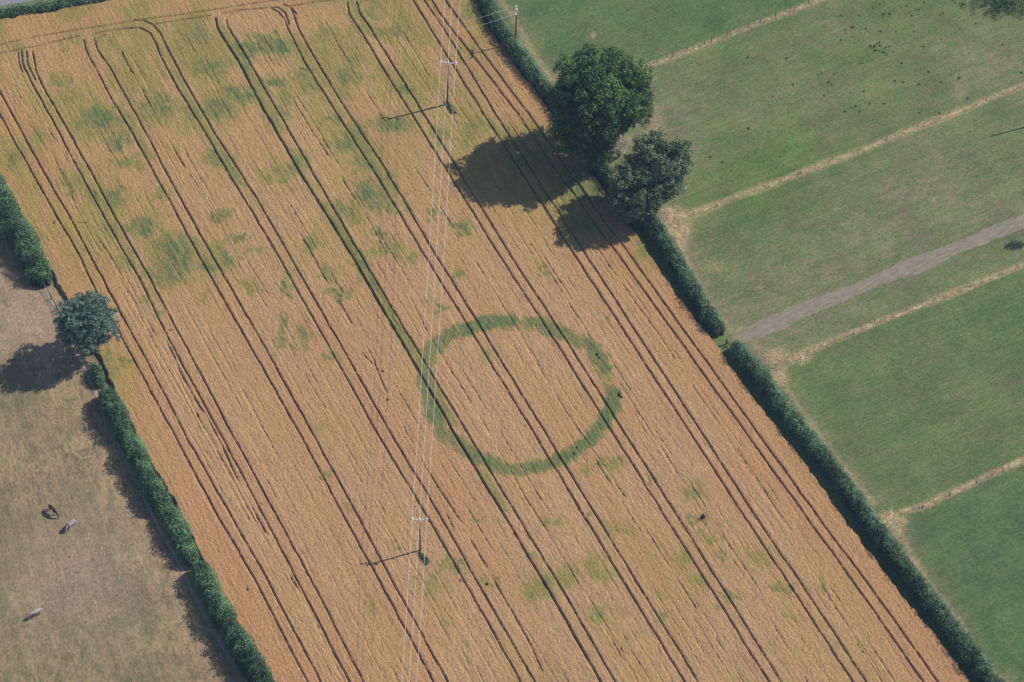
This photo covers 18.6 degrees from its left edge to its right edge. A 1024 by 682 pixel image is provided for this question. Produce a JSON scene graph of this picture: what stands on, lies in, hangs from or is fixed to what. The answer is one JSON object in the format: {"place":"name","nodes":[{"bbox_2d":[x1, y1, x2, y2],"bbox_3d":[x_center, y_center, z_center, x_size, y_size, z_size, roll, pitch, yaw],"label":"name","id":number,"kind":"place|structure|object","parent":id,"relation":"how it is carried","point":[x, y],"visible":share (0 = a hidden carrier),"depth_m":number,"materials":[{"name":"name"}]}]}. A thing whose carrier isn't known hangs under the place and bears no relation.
{"place":"outdoors","nodes":[
{"label":"outdoors","id":0,"kind":"place"},
{"bbox_2d":[0,0,32,5],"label":"road","id":1,"kind":"structure","parent":0,"point":[5,2],"depth_m":583.20,"materials":[{"name":"grey asphalt"}]},
{"bbox_2d":[0,0,56,13],"bbox_3d":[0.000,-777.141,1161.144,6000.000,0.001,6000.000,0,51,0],"label":"ground","id":2,"kind":"structure","parent":0,"point":[27,2],"depth_m":583.05,"materials":[{"name":"green plant"}]},
{"bbox_2d":[0,0,110,18],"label":"hedge","id":3,"kind":"object","parent":2,"relation":"on","point":[12,12],"visible":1,"depth_m":580.56,"materials":[{"name":"green plant"}]},
{"bbox_2d":[411,517,427,550],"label":"utility pole","id":4,"kind":"object","parent":2,"relation":"on","point":[419,531],"visible":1,"depth_m":499.22,"materials":[{"name":"wood"}]},
{"bbox_2d":[417,550,430,564],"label":"nettle patch","id":5,"kind":"object","parent":2,"relation":"on","point":[422,557],"visible":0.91,"depth_m":502.39,"materials":[{"name":"green plant"}]},
{"bbox_2d":[440,60,456,103],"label":"utility pole","id":6,"kind":"object","parent":2,"relation":"on","point":[447,62],"visible":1,"depth_m":560.13,"materials":[{"name":"wood"}]},
{"bbox_2d":[402,2,444,676],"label":"power line wire","id":7,"kind":"object","parent":6,"relation":"attached to","point":[423,343],"visible":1,"depth_m":519.40,"materials":[{"name":"metal"}]},
{"bbox_2d":[409,8,451,680],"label":"power line wire","id":8,"kind":"object","parent":6,"relation":"attached to","point":[430,348],"visible":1,"depth_m":516.75,"materials":[{"name":"metal"}]},
{"bbox_2d":[417,4,459,671],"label":"power line wire","id":9,"kind":"object","parent":6,"relation":"attached to","point":[438,341],"visible":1,"depth_m":518.80,"materials":[{"name":"metal"}]},
{"bbox_2d":[443,100,455,113],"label":"nettle patch","id":10,"kind":"object","parent":2,"relation":"on","point":[451,110],"visible":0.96,"depth_m":564.92,"materials":[{"name":"green plant"}]},
{"bbox_2d":[0,0,969,681],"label":"wheat crop","id":11,"kind":"object","parent":2,"relation":"on","point":[232,210],"visible":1,"depth_m":527.12,"materials":[{"name":"beige plant"}]},
{"bbox_2d":[515,6,517,39],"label":"utility pole","id":12,"kind":"object","parent":2,"relation":"on","point":[516,11],"visible":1,"depth_m":570.89,"materials":[{"name":"wood"}]},
{"bbox_2d":[0,229,246,681],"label":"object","id":13,"kind":"structure","parent":0,"point":[214,632],"depth_m":507.01,"materials":[{"name":"green plant"}]},
{"bbox_2d":[0,231,247,681],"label":"parched pasture","id":14,"kind":"structure","parent":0,"point":[102,584],"depth_m":505.14,"materials":[{"name":"beige plant"}]},
{"bbox_2d":[0,172,53,288],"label":"hedge","id":15,"kind":"object","parent":14,"relation":"on","point":[20,238],"visible":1,"depth_m":541.57,"materials":[{"name":"green plant"}]},
{"bbox_2d":[28,608,42,619],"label":"horse","id":16,"kind":"object","parent":14,"relation":"on","point":[35,611],"visible":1,"depth_m":495.31},
{"bbox_2d":[44,284,57,309],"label":"wooden fence","id":17,"kind":"object","parent":14,"relation":"on","point":[50,296],"visible":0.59,"depth_m":537.09,"materials":[{"name":"wood"}]},
{"bbox_2d":[48,504,58,517],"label":"horse","id":18,"kind":"object","parent":14,"relation":"on","point":[52,508],"visible":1,"depth_m":507.89},
{"bbox_2d":[65,518,75,532],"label":"horse","id":19,"kind":"object","parent":14,"relation":"on","point":[70,523],"visible":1,"depth_m":506.13},
{"bbox_2d":[52,290,121,354],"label":"bluish tree","id":20,"kind":"object","parent":14,"relation":"on","point":[101,315],"visible":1,"depth_m":520.98,"materials":[{"name":"green plant"}]},
{"bbox_2d":[89,362,106,388],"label":"bush","id":21,"kind":"object","parent":14,"relation":"on","point":[98,379],"visible":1,"depth_m":525.06,"materials":[{"name":"green plant"}]},
{"bbox_2d":[97,385,172,514],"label":"hedge","id":22,"kind":"object","parent":14,"relation":"on","point":[155,492],"visible":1,"depth_m":513.31,"materials":[{"name":"green plant"}]},
{"bbox_2d":[158,504,201,566],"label":"hedge","id":23,"kind":"object","parent":14,"relation":"on","point":[177,529],"visible":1,"depth_m":503.03,"materials":[{"name":"green plant"}]},
{"bbox_2d":[189,560,277,681],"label":"hedge","id":24,"kind":"object","parent":14,"relation":"on","point":[251,666],"visible":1,"depth_m":491.53,"materials":[{"name":"green plant"}]},
{"bbox_2d":[477,0,1023,681],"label":"pasture","id":25,"kind":"structure","parent":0,"point":[921,404],"depth_m":548.40,"materials":[{"name":"green plant"}]},
{"bbox_2d":[546,43,655,164],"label":"oak tree","id":26,"kind":"object","parent":25,"relation":"on","point":[597,94],"visible":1,"depth_m":544.17,"materials":[{"name":"green plant"}]},
{"bbox_2d":[477,0,725,336],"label":"hedge","id":27,"kind":"object","parent":25,"relation":"on","point":[530,70],"visible":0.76,"depth_m":548.34,"materials":[{"name":"green plant"}]},
{"bbox_2d":[608,129,631,157],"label":"dead bush","id":28,"kind":"object","parent":25,"relation":"on","point":[618,151],"visible":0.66,"depth_m":554.90,"materials":[{"name":"beige plant"}]},
{"bbox_2d":[607,127,695,223],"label":"ash tree","id":29,"kind":"object","parent":25,"relation":"on","point":[645,184],"visible":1,"depth_m":540.51,"materials":[{"name":"green plant"}]},
{"bbox_2d":[638,1,810,66],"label":"wire fence","id":30,"kind":"object","parent":25,"relation":"on","point":[727,32],"visible":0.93,"depth_m":576.97,"materials":[{"name":"grey metal"}]},
{"bbox_2d":[633,0,818,68],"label":"dry grass strip","id":31,"kind":"object","parent":25,"relation":"on","point":[762,21],"visible":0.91,"depth_m":578.15,"materials":[{"name":"beige plant"}]},
{"bbox_2d":[657,85,1023,251],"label":"dry grass strip","id":32,"kind":"object","parent":25,"relation":"on","point":[812,168],"visible":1,"depth_m":555.41,"materials":[{"name":"beige plant"}]},
{"bbox_2d":[693,84,1022,214],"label":"wire fence","id":33,"kind":"object","parent":25,"relation":"on","point":[818,162],"visible":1,"depth_m":554.71,"materials":[{"name":"grey metal"}]},
{"bbox_2d":[728,339,1005,681],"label":"hedge","id":34,"kind":"object","parent":25,"relation":"on","point":[972,654],"visible":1,"depth_m":506.11,"materials":[{"name":"green plant"}]},
{"bbox_2d":[754,262,1023,389],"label":"dry grass strip","id":35,"kind":"object","parent":25,"relation":"on","point":[888,318],"visible":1,"depth_m":533.46,"materials":[{"name":"beige plant"}]},
{"bbox_2d":[800,265,1019,357],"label":"wire fence","id":36,"kind":"object","parent":25,"relation":"on","point":[919,302],"visible":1,"depth_m":535.98,"materials":[{"name":"grey metal"}]},
{"bbox_2d":[876,457,1023,534],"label":"dry grass strip","id":37,"kind":"object","parent":25,"relation":"on","point":[1012,463],"visible":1,"depth_m":510.79,"materials":[{"name":"beige plant"}]},
{"bbox_2d":[1005,240,1023,249],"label":"weed clump","id":38,"kind":"object","parent":25,"relation":"on","point":[1014,245],"visible":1,"depth_m":545.08,"materials":[{"name":"green plant"}]},
{"bbox_2d":[734,214,1023,341],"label":"track","id":39,"kind":"structure","parent":0,"point":[789,316],"depth_m":540.44,"materials":[{"name":"grey gravel"}]},
{"bbox_2d":[955,0,1023,18],"bbox_3d":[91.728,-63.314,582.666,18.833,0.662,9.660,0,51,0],"label":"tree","id":40,"kind":"object","parent":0,"point":[995,7],"visible":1,"depth_m":581.96,"materials":[{"name":"green plant"}]}
]}

